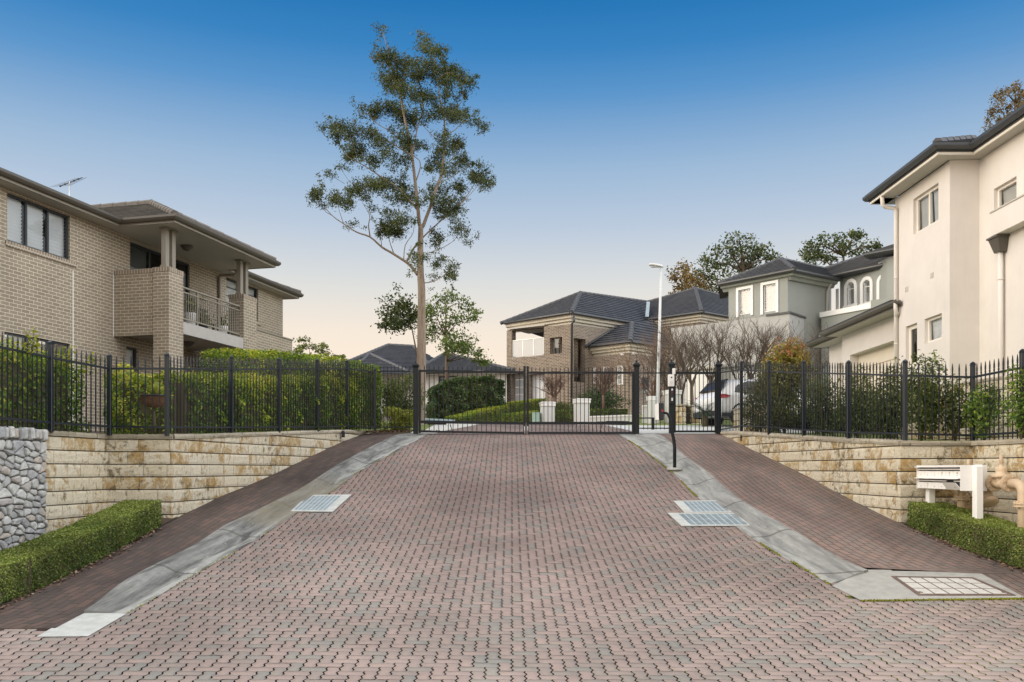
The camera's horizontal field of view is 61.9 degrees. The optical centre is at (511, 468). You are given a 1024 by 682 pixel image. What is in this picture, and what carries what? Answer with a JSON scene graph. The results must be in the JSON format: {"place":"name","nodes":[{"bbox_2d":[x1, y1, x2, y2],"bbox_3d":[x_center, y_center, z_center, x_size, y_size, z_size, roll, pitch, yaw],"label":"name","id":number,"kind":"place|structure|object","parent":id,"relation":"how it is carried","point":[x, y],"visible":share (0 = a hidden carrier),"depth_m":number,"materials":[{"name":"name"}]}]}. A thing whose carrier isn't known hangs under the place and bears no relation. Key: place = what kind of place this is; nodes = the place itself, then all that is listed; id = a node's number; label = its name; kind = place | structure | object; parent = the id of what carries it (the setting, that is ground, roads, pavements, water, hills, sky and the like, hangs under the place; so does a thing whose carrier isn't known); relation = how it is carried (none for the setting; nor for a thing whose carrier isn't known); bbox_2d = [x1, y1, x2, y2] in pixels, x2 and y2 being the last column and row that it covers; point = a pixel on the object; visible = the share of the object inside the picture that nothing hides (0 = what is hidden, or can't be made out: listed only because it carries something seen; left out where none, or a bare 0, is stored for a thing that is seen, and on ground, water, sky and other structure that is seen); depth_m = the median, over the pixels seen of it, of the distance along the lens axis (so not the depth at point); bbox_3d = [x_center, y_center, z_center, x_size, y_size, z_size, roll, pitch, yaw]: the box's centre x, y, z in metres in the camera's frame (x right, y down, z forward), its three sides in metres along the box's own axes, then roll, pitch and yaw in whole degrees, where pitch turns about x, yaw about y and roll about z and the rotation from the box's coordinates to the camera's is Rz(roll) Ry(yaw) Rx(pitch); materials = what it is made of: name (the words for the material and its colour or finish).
{"place":"outdoors","nodes":[
{"label":"outdoors","id":0,"kind":"place"},
{"bbox_2d":[69,431,106,433],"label":"terrace ground","id":1,"kind":"structure","parent":0,"point":[98,432],"depth_m":18.71,"materials":[{"name":"grey concrete"}]},
{"bbox_2d":[0,337,89,432],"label":"leafy hedge","id":2,"kind":"object","parent":1,"relation":"on","point":[39,391],"visible":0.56,"depth_m":12.79,"materials":[{"name":"green plant"}]},
{"bbox_2d":[139,380,163,432],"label":"basket plant","id":3,"kind":"object","parent":1,"relation":"on","point":[155,397],"visible":0.81,"depth_m":14.09,"materials":[{"name":"green plant"}]},
{"bbox_2d":[102,362,360,433],"bbox_3d":[-5.212,-1.513,18.411,1.616,1.921,8.614,0,0,17],"label":"leafy hedge","id":4,"kind":"object","parent":1,"relation":"on","point":[134,403],"visible":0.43,"depth_m":16.08,"materials":[{"name":"green plant"}]},
{"bbox_2d":[199,347,382,429],"bbox_3d":[-5.172,-1.861,20.673,1.180,2.164,6.584,0,0,20],"label":"tall hedge","id":5,"kind":"object","parent":1,"relation":"on","point":[243,354],"visible":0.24,"depth_m":20.40,"materials":[{"name":"green plant"}]},
{"bbox_2d":[75,517,906,570],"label":"garden bed ground","id":6,"kind":"structure","parent":0,"point":[164,520],"depth_m":13.66,"materials":[{"name":"soil"}]},
{"bbox_2d":[0,426,47,551],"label":"rubble wall","id":7,"kind":"structure","parent":6,"relation":"on","point":[23,485],"depth_m":11.78,"materials":[{"name":"stone"}]},
{"bbox_2d":[0,499,161,603],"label":"box hedge","id":8,"kind":"object","parent":6,"relation":"on","point":[35,563],"visible":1,"depth_m":10.99,"materials":[{"name":"green plant"}]},
{"bbox_2d":[915,465,986,518],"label":"letterbox bank","id":9,"kind":"structure","parent":6,"relation":"on","point":[930,479],"depth_m":12.34,"materials":[{"name":"metal"}]},
{"bbox_2d":[907,501,1023,568],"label":"box hedge","id":10,"kind":"object","parent":6,"relation":"on","point":[995,537],"visible":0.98,"depth_m":11.96,"materials":[{"name":"green plant"}]},
{"bbox_2d":[954,455,1023,527],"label":"hydrant pipes","id":11,"kind":"object","parent":6,"relation":"on","point":[1000,479],"visible":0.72,"depth_m":11.96,"materials":[{"name":"beige metal"}]},
{"bbox_2d":[0,433,1023,681],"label":"street pavement","id":12,"kind":"structure","parent":0,"point":[502,537],"depth_m":9.53,"materials":[{"name":"brown brick"}]},
{"bbox_2d":[291,494,350,511],"bbox_3d":[-3.363,0.598,15.090,0.789,0.258,1.380,0,0,0],"label":"drain grate","id":13,"kind":"object","parent":12,"relation":"on","point":[324,503],"visible":1,"depth_m":15.01,"materials":[{"name":"metal"}]},
{"bbox_2d":[674,500,730,512],"bbox_3d":[3.301,0.650,14.800,0.830,0.184,0.960,0,0,0],"label":"drain grate","id":14,"kind":"object","parent":12,"relation":"on","point":[700,506],"visible":1,"depth_m":14.77,"materials":[{"name":"metal"}]},
{"bbox_2d":[668,513,749,525],"bbox_3d":[3.182,0.817,13.860,1.145,0.168,0.880,0,0,0],"label":"drain grate","id":15,"kind":"object","parent":12,"relation":"on","point":[705,519],"visible":1,"depth_m":13.85,"materials":[{"name":"metal"}]},
{"bbox_2d":[860,571,1022,599],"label":"inspection cover","id":16,"kind":"object","parent":12,"relation":"on","point":[893,585],"visible":1,"depth_m":10.18,"materials":[{"name":"concrete"}]},
{"bbox_2d":[860,597,1023,601],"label":"moss","id":17,"kind":"object","parent":12,"relation":"on","point":[951,599],"visible":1,"depth_m":9.68,"materials":[{"name":"green plant"}]},
{"bbox_2d":[0,0,1023,394],"label":"sky","id":18,"kind":"structure","parent":0,"point":[626,136],"materials":[{"name":"blue"}]},
{"bbox_2d":[8,465,1021,681],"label":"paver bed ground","id":19,"kind":"structure","parent":0,"point":[462,601],"depth_m":8.82,"materials":[{"name":"brown brick"}]},
{"bbox_2d":[436,421,631,433],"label":"driveway","id":20,"kind":"structure","parent":0,"point":[542,428],"depth_m":26.98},
{"bbox_2d":[526,369,573,409],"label":"bare tree","id":21,"kind":"object","parent":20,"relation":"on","point":[553,387],"visible":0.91,"depth_m":37.99,"materials":[{"name":"brown plant"}]},
{"bbox_2d":[370,413,941,571],"bbox_3d":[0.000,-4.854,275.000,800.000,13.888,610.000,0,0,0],"label":"ground","id":22,"kind":"structure","parent":0,"point":[384,418],"depth_m":23.86,"materials":[{"name":"grey concrete"}]},
{"bbox_2d":[37,613,124,636],"bbox_3d":[-4.404,1.579,8.800,0.559,0.097,1.040,0,0,0],"label":"concrete apron","id":23,"kind":"object","parent":22,"relation":"on","point":[85,624],"visible":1,"depth_m":8.68,"materials":[{"name":"grey concrete"}]},
{"bbox_2d":[0,167,303,430],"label":"brick house","id":24,"kind":"structure","parent":22,"relation":"on","point":[120,280],"depth_m":22.88,"materials":[{"name":"beige brick"}]},
{"bbox_2d":[5,332,67,370],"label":"window","id":25,"kind":"structure","parent":24,"relation":"in","point":[44,341],"depth_m":20.72,"materials":[{"name":"clear glass"}]},
{"bbox_2d":[7,193,67,259],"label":"window","id":26,"kind":"structure","parent":24,"relation":"in","point":[29,224],"depth_m":20.83,"materials":[{"name":"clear glass"}]},
{"bbox_2d":[130,243,187,321],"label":"sliding door","id":27,"kind":"structure","parent":24,"relation":"in","point":[140,257],"depth_m":24.69,"materials":[{"name":"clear glass"}]},
{"bbox_2d":[226,278,256,311],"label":"window","id":28,"kind":"structure","parent":24,"relation":"in","point":[230,284],"depth_m":29.13,"materials":[{"name":"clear glass"}]},
{"bbox_2d":[0,434,397,630],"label":"sidewalk","id":29,"kind":"structure","parent":22,"relation":"on","point":[69,598],"depth_m":12.12,"materials":[{"name":"brown brick"}]},
{"bbox_2d":[0,527,161,608],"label":"leaf litter","id":30,"kind":"object","parent":29,"relation":"on","point":[106,558],"visible":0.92,"depth_m":11.10,"materials":[{"name":"brown plant"}]},
{"bbox_2d":[46,430,369,532],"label":"retaining wall","id":31,"kind":"structure","parent":22,"relation":"on","point":[178,475],"depth_m":13.90,"materials":[{"name":"stone"}]},
{"bbox_2d":[0,332,375,435],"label":"spear top fence","id":32,"kind":"object","parent":31,"relation":"on","point":[167,369],"visible":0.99,"depth_m":14.68,"materials":[{"name":"metal"}]},
{"bbox_2d":[84,433,428,613],"bbox_3d":[-3.570,0.369,16.054,0.799,2.661,13.939,0,0,8],"label":"curb","id":33,"kind":"object","parent":22,"relation":"on","point":[135,591],"visible":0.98,"depth_m":12.43,"materials":[{"name":"concrete"}]},
{"bbox_2d":[412,361,419,433],"bbox_3d":[-2.572,-1.895,22.800,0.186,2.018,0.186,0,0,0],"label":"gate post","id":34,"kind":"object","parent":33,"relation":"on","point":[415,365],"visible":0.89,"depth_m":22.74,"materials":[{"name":"metal"}]},
{"bbox_2d":[376,365,412,429],"bbox_3d":[-3.128,-1.911,22.800,0.983,1.747,0.032,0,0,0],"label":"fence panel","id":35,"kind":"object","parent":34,"relation":"attached to","point":[391,371],"visible":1,"depth_m":22.79,"materials":[{"name":"paint"}]},
{"bbox_2d":[419,365,525,434],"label":"driveway gate","id":36,"kind":"structure","parent":34,"relation":"attached to","point":[467,422],"depth_m":22.77,"materials":[{"name":"metal"}]},
{"bbox_2d":[292,335,345,357],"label":"tree","id":37,"kind":"object","parent":22,"relation":"on","point":[301,347],"visible":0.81,"depth_m":60.45,"materials":[{"name":"green plant"}]},
{"bbox_2d":[355,420,432,431],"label":"lawn verge","id":38,"kind":"structure","parent":22,"relation":"on","point":[426,426],"depth_m":27.59,"materials":[{"name":"green plant"}]},
{"bbox_2d":[370,282,426,360],"bbox_3d":[-4.443,-5.546,32.933,2.203,3.678,2.642,0,0,-39],"label":"tree","id":39,"kind":"object","parent":38,"relation":"on","point":[409,317],"visible":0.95,"depth_m":32.84,"materials":[{"name":"green plant"}]},
{"bbox_2d":[305,21,496,424],"bbox_3d":[-4.088,-9.364,31.115,7.078,16.061,4.738,0,0,0],"label":"gum tree","id":40,"kind":"object","parent":38,"relation":"on","point":[446,73],"visible":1,"depth_m":30.86,"materials":[{"name":"green plant"}]},
{"bbox_2d":[377,373,428,420],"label":"clipped bush","id":41,"kind":"object","parent":38,"relation":"on","point":[395,393],"visible":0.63,"depth_m":29.72,"materials":[{"name":"green plant"}]},
{"bbox_2d":[377,406,412,430],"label":"yellow shrub","id":42,"kind":"object","parent":22,"relation":"on","point":[405,418],"visible":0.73,"depth_m":24.35,"materials":[{"name":"green plant"}]},
{"bbox_2d":[349,343,514,412],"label":"bungalow","id":43,"kind":"object","parent":22,"relation":"on","point":[394,356],"visible":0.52,"depth_m":53.85,"materials":[{"name":"grey tile"}]},
{"bbox_2d":[414,287,495,379],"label":"tree","id":44,"kind":"object","parent":22,"relation":"on","point":[453,346],"visible":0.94,"depth_m":46.95,"materials":[{"name":"green plant"}]},
{"bbox_2d":[425,374,504,418],"bbox_3d":[-2.032,-3.038,37.393,3.546,2.248,1.462,0,0,-14],"label":"garden hedge","id":45,"kind":"object","parent":22,"relation":"on","point":[455,394],"visible":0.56,"depth_m":36.99,"materials":[{"name":"green plant"}]},
{"bbox_2d":[445,398,546,421],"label":"clipped hedge","id":46,"kind":"object","parent":22,"relation":"on","point":[474,415],"visible":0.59,"depth_m":36.55,"materials":[{"name":"green plant"}]},
{"bbox_2d":[539,402,555,421],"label":"garden pillar","id":47,"kind":"structure","parent":22,"relation":"on","point":[547,411],"depth_m":32.78,"materials":[{"name":"white concrete"}]},
{"bbox_2d":[573,398,590,424],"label":"garden pillar","id":48,"kind":"structure","parent":22,"relation":"on","point":[582,409],"depth_m":31.97,"materials":[{"name":"white concrete"}]},
{"bbox_2d":[585,362,620,408],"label":"bare tree","id":49,"kind":"object","parent":22,"relation":"on","point":[606,382],"visible":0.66,"depth_m":38.42,"materials":[{"name":"brown plant"}]},
{"bbox_2d":[500,287,728,414],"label":"brick house","id":50,"kind":"structure","parent":22,"relation":"on","point":[579,329],"depth_m":51.57,"materials":[{"name":"brown brick"}]},
{"bbox_2d":[532,374,544,398],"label":"garage door","id":51,"kind":"structure","parent":50,"relation":"in","point":[538,383],"depth_m":51.77,"materials":[{"name":"white metal"}]},
{"bbox_2d":[676,404,701,423],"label":"terrace wall","id":52,"kind":"structure","parent":22,"relation":"on","point":[688,418],"depth_m":32.24,"materials":[{"name":"stone"}]},
{"bbox_2d":[665,257,716,293],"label":"tree","id":53,"kind":"object","parent":22,"relation":"on","point":[690,278],"visible":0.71,"depth_m":72.08,"materials":[{"name":"plant"}]},
{"bbox_2d":[691,230,786,292],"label":"tree","id":54,"kind":"object","parent":22,"relation":"on","point":[743,265],"visible":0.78,"depth_m":74.14,"materials":[{"name":"green plant"}]},
{"bbox_2d":[618,433,867,584],"bbox_3d":[3.753,0.291,16.650,0.928,2.505,12.600,0,0,-4],"label":"curb","id":55,"kind":"object","parent":22,"relation":"on","point":[786,542],"visible":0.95,"depth_m":13.45,"materials":[{"name":"concrete"}]},
{"bbox_2d":[632,360,640,433],"bbox_3d":[3.327,-1.917,22.800,0.193,2.004,0.193,0,0,0],"label":"gate post","id":56,"kind":"object","parent":55,"relation":"on","point":[636,365],"visible":0.97,"depth_m":22.73,"materials":[{"name":"metal"}]},
{"bbox_2d":[527,366,633,434],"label":"driveway gate","id":57,"kind":"structure","parent":56,"relation":"attached to","point":[604,422],"depth_m":22.79,"materials":[{"name":"metal"}]},
{"bbox_2d":[655,403,682,469],"bbox_3d":[3.300,-0.661,18.000,0.614,1.457,0.341,0,0,0],"label":"intercom pedestal","id":58,"kind":"object","parent":55,"relation":"on","point":[659,411],"visible":0.97,"depth_m":17.96,"materials":[{"name":"paint"}]},
{"bbox_2d":[671,244,893,404],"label":"rendered house","id":59,"kind":"structure","parent":22,"relation":"on","point":[781,290],"depth_m":40.91,"materials":[{"name":"white paint"}]},
{"bbox_2d":[686,371,713,404],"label":"white garage door","id":60,"kind":"structure","parent":59,"relation":"in","point":[692,375],"depth_m":42.51,"materials":[{"name":"paint"}]},
{"bbox_2d":[736,285,752,317],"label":"window","id":61,"kind":"structure","parent":59,"relation":"in","point":[744,298],"depth_m":41.95,"materials":[{"name":"white paint"}]},
{"bbox_2d":[760,280,778,314],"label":"window","id":62,"kind":"structure","parent":59,"relation":"in","point":[771,291],"depth_m":40.88,"materials":[{"name":"white paint"}]},
{"bbox_2d":[843,279,857,307],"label":"window","id":63,"kind":"structure","parent":59,"relation":"in","point":[852,288],"depth_m":41.35,"materials":[{"name":"grey glass"}]},
{"bbox_2d":[859,276,872,304],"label":"window","id":64,"kind":"structure","parent":59,"relation":"in","point":[866,284],"depth_m":40.51,"materials":[{"name":"white paint"}]},
{"bbox_2d":[796,228,882,264],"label":"tree","id":65,"kind":"object","parent":22,"relation":"on","point":[820,255],"visible":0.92,"depth_m":64.31,"materials":[{"name":"green plant"}]},
{"bbox_2d":[659,434,1023,573],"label":"sidewalk","id":66,"kind":"structure","parent":22,"relation":"on","point":[818,513],"depth_m":13.91,"materials":[{"name":"brown brick"}]},
{"bbox_2d":[667,359,675,432],"bbox_3d":[4.261,-1.945,22.800,0.193,1.976,0.193,0,0,0],"label":"gate post","id":67,"kind":"object","parent":66,"relation":"on","point":[671,365],"visible":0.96,"depth_m":22.73,"materials":[{"name":"metal"}]},
{"bbox_2d":[639,367,668,429],"bbox_3d":[3.794,-1.901,22.830,0.777,1.697,0.100,0,0,0],"label":"fence panel","id":68,"kind":"object","parent":67,"relation":"attached to","point":[652,418],"visible":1,"depth_m":22.79,"materials":[{"name":"paint"}]},
{"bbox_2d":[674,367,716,432],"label":"pedestrian gate","id":69,"kind":"structure","parent":67,"relation":"attached to","point":[699,373],"depth_m":22.79,"materials":[{"name":"metal"}]},
{"bbox_2d":[714,360,721,433],"bbox_3d":[5.515,-1.931,22.800,0.193,1.976,0.193,0,0,0],"label":"gate post","id":70,"kind":"object","parent":66,"relation":"on","point":[718,365],"visible":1,"depth_m":22.73,"materials":[{"name":"metal"}]},
{"bbox_2d":[832,570,891,599],"bbox_3d":[4.460,1.391,10.298,0.835,0.189,1.598,0,0,44],"label":"concrete apron","id":71,"kind":"object","parent":22,"relation":"on","point":[858,586],"visible":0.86,"depth_m":10.36,"materials":[{"name":"grey concrete"}]},
{"bbox_2d":[720,431,1023,523],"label":"retaining wall","id":72,"kind":"structure","parent":22,"relation":"on","point":[877,475],"depth_m":14.14,"materials":[{"name":"stone"}]},
{"bbox_2d":[719,349,1023,440],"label":"spear top fence","id":73,"kind":"object","parent":72,"relation":"on","point":[904,375],"visible":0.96,"depth_m":15.57,"materials":[{"name":"metal"}]},
{"bbox_2d":[993,363,1023,438],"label":"garden shrub","id":74,"kind":"object","parent":72,"relation":"on","point":[1013,416],"visible":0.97,"depth_m":12.35,"materials":[{"name":"green plant"}]},
{"bbox_2d":[805,104,1023,430],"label":"rendered house","id":75,"kind":"structure","parent":22,"relation":"on","point":[958,203],"depth_m":19.29,"materials":[{"name":"white paint"}]},
{"bbox_2d":[859,344,893,430],"bbox_3d":[10.630,-2.093,24.624,0.040,2.785,2.991,0,0,0],"label":"garage door","id":76,"kind":"structure","parent":75,"relation":"in","point":[885,354],"depth_m":24.77,"materials":[{"name":"white metal"}]},
{"bbox_2d":[909,324,916,365],"bbox_3d":[10.010,-3.063,21.151,0.060,1.032,0.596,0,0,0],"label":"window","id":77,"kind":"structure","parent":75,"relation":"in","point":[912,329],"depth_m":21.28,"materials":[{"name":"clear glass"}]},
{"bbox_2d":[917,185,937,231],"bbox_3d":[10.305,-6.215,20.430,0.650,0.881,1.235,0,0,0],"label":"window","id":78,"kind":"structure","parent":75,"relation":"in","point":[927,204],"depth_m":20.73,"materials":[{"name":"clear glass"}]},
{"bbox_2d":[928,314,941,342],"bbox_3d":[10.305,-3.297,20.065,0.650,0.596,0.816,0,0,0],"label":"window","id":79,"kind":"structure","parent":75,"relation":"in","point":[935,323],"depth_m":20.30,"materials":[{"name":"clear glass"}]},
{"bbox_2d":[998,178,1016,206],"bbox_3d":[10.955,-5.884,18.261,0.650,0.490,0.835,0,0,0],"label":"window","id":80,"kind":"structure","parent":75,"relation":"in","point":[1008,192],"depth_m":18.44,"materials":[{"name":"clear glass"}]},
{"bbox_2d":[979,79,1023,132],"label":"tree","id":81,"kind":"object","parent":22,"relation":"on","point":[1017,100],"visible":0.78,"depth_m":29.73,"materials":[{"name":"green plant"}]},
{"bbox_2d":[607,425,820,433],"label":"path","id":82,"kind":"structure","parent":0,"point":[662,431],"depth_m":25.57,"materials":[{"name":"concrete"}]},
{"bbox_2d":[693,379,813,426],"bbox_3d":[8.761,-2.301,30.092,4.539,1.660,1.896,0,0,-18],"label":"parked car","id":83,"kind":"object","parent":82,"relation":"on","point":[705,400],"visible":0.15,"depth_m":29.21,"materials":[{"name":"white paint"}]},
{"bbox_2d":[625,415,816,425],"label":"lawn","id":84,"kind":"structure","parent":0,"point":[641,423],"depth_m":31.60,"materials":[{"name":"green plant"}]},
{"bbox_2d":[570,385,631,408],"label":"dark shrub","id":85,"kind":"object","parent":84,"relation":"on","point":[606,399],"visible":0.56,"depth_m":41.25,"materials":[{"name":"green plant"}]},
{"bbox_2d":[595,315,700,396],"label":"bare tree","id":86,"kind":"object","parent":84,"relation":"on","point":[653,392],"visible":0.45,"depth_m":40.15,"materials":[{"name":"brown plant"}]},
{"bbox_2d":[648,263,662,422],"bbox_3d":[5.732,-4.931,34.000,0.584,6.536,0.300,0,0,0],"label":"street lamp","id":87,"kind":"object","parent":84,"relation":"on","point":[655,265],"visible":0.8,"depth_m":33.95,"materials":[{"name":"white metal"}]},
{"bbox_2d":[638,329,697,389],"bbox_3d":[6.850,-4.294,37.991,2.974,4.522,3.595,0,0,-15],"label":"bare tree","id":88,"kind":"object","parent":84,"relation":"on","point":[662,380],"visible":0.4,"depth_m":37.95,"materials":[{"name":"brown plant"}]},
{"bbox_2d":[637,324,727,403],"bbox_3d":[6.777,-4.017,34.102,3.211,4.558,4.043,0,0,-14],"label":"bare tree","id":89,"kind":"object","parent":84,"relation":"on","point":[666,366],"visible":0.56,"depth_m":34.34,"materials":[{"name":"brown plant"}]},
{"bbox_2d":[645,314,730,404],"bbox_3d":[6.788,-3.962,33.069,3.173,4.450,2.324,0,0,17],"label":"bare tree","id":90,"kind":"object","parent":84,"relation":"on","point":[677,348],"visible":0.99,"depth_m":32.92,"materials":[{"name":"brown plant"}]},
{"bbox_2d":[675,315,754,382],"bbox_3d":[8.107,-4.128,33.792,3.271,4.409,2.675,0,0,5],"label":"bare tree","id":91,"kind":"object","parent":84,"relation":"on","point":[722,331],"visible":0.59,"depth_m":33.94,"materials":[{"name":"brown plant"}]},
{"bbox_2d":[705,306,779,378],"bbox_3d":[9.216,-4.146,34.309,2.961,4.203,3.728,0,0,11],"label":"bare tree","id":92,"kind":"object","parent":84,"relation":"on","point":[728,352],"visible":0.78,"depth_m":33.32,"materials":[{"name":"brown plant"}]},
{"bbox_2d":[724,308,792,378],"bbox_3d":[9.973,-4.308,34.975,3.153,4.422,2.309,0,0,2],"label":"bare tree","id":93,"kind":"object","parent":84,"relation":"on","point":[757,347],"visible":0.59,"depth_m":34.84,"materials":[{"name":"brown plant"}]},
{"bbox_2d":[731,315,807,361],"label":"bare tree","id":94,"kind":"object","parent":84,"relation":"on","point":[777,331],"visible":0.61,"depth_m":34.30,"materials":[{"name":"brown plant"}]},
{"bbox_2d":[772,322,828,384],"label":"bare tree","id":95,"kind":"object","parent":84,"relation":"on","point":[817,357],"visible":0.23,"depth_m":35.05,"materials":[{"name":"brown plant"}]},
{"bbox_2d":[784,433,961,440],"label":"terrace ground","id":96,"kind":"structure","parent":0,"point":[875,437],"depth_m":18.25,"materials":[{"name":"green plant"}]},
{"bbox_2d":[743,382,777,431],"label":"garden shrub","id":97,"kind":"object","parent":96,"relation":"on","point":[754,407],"visible":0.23,"depth_m":21.34,"materials":[{"name":"green plant"}]},
{"bbox_2d":[751,336,818,432],"bbox_3d":[6.613,-2.013,20.574,1.502,2.361,1.575,0,0,0],"label":"photinia bush","id":98,"kind":"object","parent":96,"relation":"on","point":[793,354],"visible":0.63,"depth_m":20.29,"materials":[{"name":"green plant"}]},
{"bbox_2d":[806,368,844,435],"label":"garden shrub","id":99,"kind":"object","parent":96,"relation":"on","point":[821,405],"visible":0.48,"depth_m":18.54,"materials":[{"name":"green plant"}]},
{"bbox_2d":[830,364,877,437],"bbox_3d":[6.876,-1.324,16.915,0.952,1.511,1.071,0,0,0],"label":"garden shrub","id":100,"kind":"object","parent":96,"relation":"on","point":[856,403],"visible":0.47,"depth_m":16.77,"materials":[{"name":"green plant"}]},
{"bbox_2d":[864,366,910,438],"bbox_3d":[6.882,-1.208,15.568,0.837,1.372,0.980,0,0,20],"label":"garden shrub","id":101,"kind":"object","parent":96,"relation":"on","point":[899,412],"visible":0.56,"depth_m":15.47,"materials":[{"name":"green plant"}]},
{"bbox_2d":[900,352,947,440],"bbox_3d":[7.028,-1.263,14.597,0.751,1.585,0.934,0,0,0],"label":"garden shrub","id":102,"kind":"object","parent":96,"relation":"on","point":[922,405],"visible":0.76,"depth_m":14.44,"materials":[{"name":"green plant"}]},
{"bbox_2d":[937,374,969,440],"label":"garden shrub","id":103,"kind":"object","parent":96,"relation":"on","point":[955,409],"visible":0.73,"depth_m":14.35,"materials":[{"name":"green plant"}]},
{"bbox_2d":[896,374,1018,440],"bbox_3d":[8.815,-0.816,12.629,0.346,1.533,9.386,0,0,-11],"label":"hedge","id":104,"kind":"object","parent":96,"relation":"on","point":[962,438],"depth_m":14.78,"materials":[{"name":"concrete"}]},
{"bbox_2d":[961,382,1001,439],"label":"garden shrub","id":105,"kind":"object","parent":96,"relation":"on","point":[978,407],"visible":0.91,"depth_m":13.43,"materials":[{"name":"green plant"}]},
{"bbox_2d":[983,574,1023,597],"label":"sidewalk","id":106,"kind":"structure","parent":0,"point":[1014,582],"depth_m":10.50,"materials":[{"name":"grey concrete"}]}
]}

